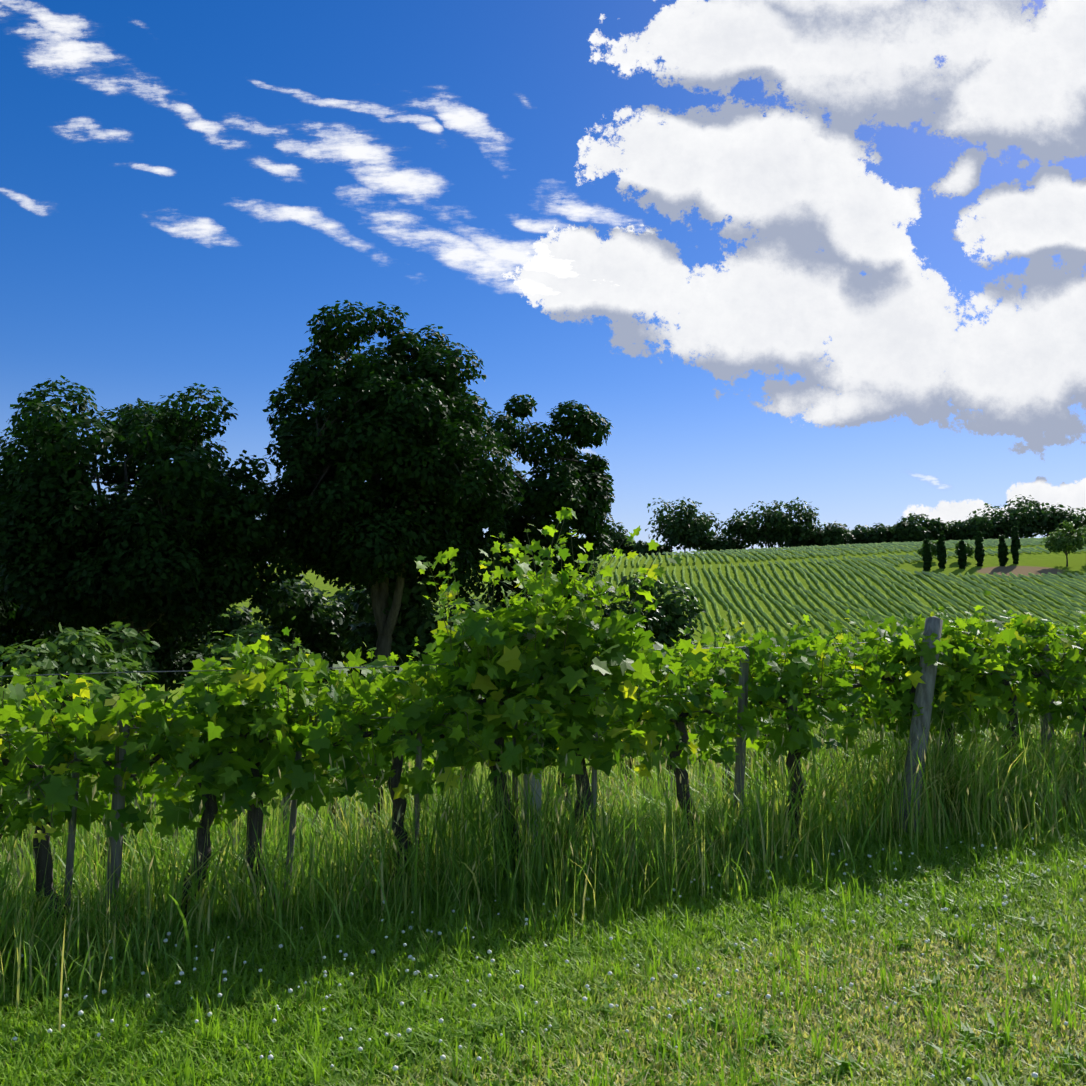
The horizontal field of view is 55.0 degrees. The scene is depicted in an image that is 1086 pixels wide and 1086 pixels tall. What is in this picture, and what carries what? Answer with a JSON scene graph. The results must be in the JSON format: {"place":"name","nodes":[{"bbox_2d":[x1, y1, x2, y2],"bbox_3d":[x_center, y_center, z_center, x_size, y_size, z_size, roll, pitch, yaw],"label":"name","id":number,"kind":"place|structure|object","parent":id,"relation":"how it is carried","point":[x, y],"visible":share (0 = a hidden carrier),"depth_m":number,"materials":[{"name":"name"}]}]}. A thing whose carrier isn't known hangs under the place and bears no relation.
{"place":"outdoors","nodes":[
{"label":"outdoors","id":0,"kind":"place"},
{"bbox_2d":[0,696,1085,1085],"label":"grass","id":1,"kind":"structure","parent":0,"point":[976,796],"depth_m":5.16,"materials":[{"name":"green plant"}]},
{"bbox_2d":[0,543,1085,1085],"bbox_3d":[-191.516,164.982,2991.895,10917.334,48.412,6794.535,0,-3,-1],"label":"ground","id":2,"kind":"structure","parent":0,"point":[1042,561],"depth_m":6.37,"materials":[{"name":"green plant"}]},
{"bbox_2d":[0,300,614,732],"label":"trees","id":3,"kind":"object","parent":2,"relation":"on","point":[384,454],"visible":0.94,"depth_m":45.97,"materials":[{"name":"green plant"}]},
{"bbox_2d":[0,545,708,717],"bbox_3d":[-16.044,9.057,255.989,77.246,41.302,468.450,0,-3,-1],"label":"field shrubs","id":4,"kind":"object","parent":2,"relation":"on","point":[344,617],"visible":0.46,"depth_m":54.74,"materials":[{"name":"green plant"}]},
{"bbox_2d":[0,498,1085,931],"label":"vine row","id":5,"kind":"object","parent":2,"relation":"on","point":[542,672],"visible":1,"depth_m":6.27,"materials":[{"name":"green plant"}]},
{"bbox_2d":[0,606,1085,873],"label":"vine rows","id":6,"kind":"object","parent":2,"relation":"on","point":[712,656],"visible":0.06,"depth_m":9.94,"materials":[{"name":"green plant"}]},
{"bbox_2d":[8,833,1085,1081],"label":"clover flowers","id":7,"kind":"object","parent":2,"relation":"on","point":[360,1049],"visible":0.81,"depth_m":4.50,"materials":[{"name":"white plant"}]},
{"bbox_2d":[247,494,1085,570],"bbox_3d":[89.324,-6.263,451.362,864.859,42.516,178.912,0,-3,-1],"label":"ridge trees","id":8,"kind":"object","parent":2,"relation":"on","point":[1030,519],"visible":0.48,"depth_m":513.38,"materials":[{"name":"green plant"}]},
{"bbox_2d":[320,537,1085,690],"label":"vineyard rows","id":9,"kind":"object","parent":2,"relation":"on","point":[1022,583],"visible":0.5,"depth_m":335.84,"materials":[{"name":"green plant"}]},
{"bbox_2d":[0,0,1085,562],"label":"sky","id":10,"kind":"structure","parent":0,"point":[830,255],"materials":[{"name":"blue"}]}
]}

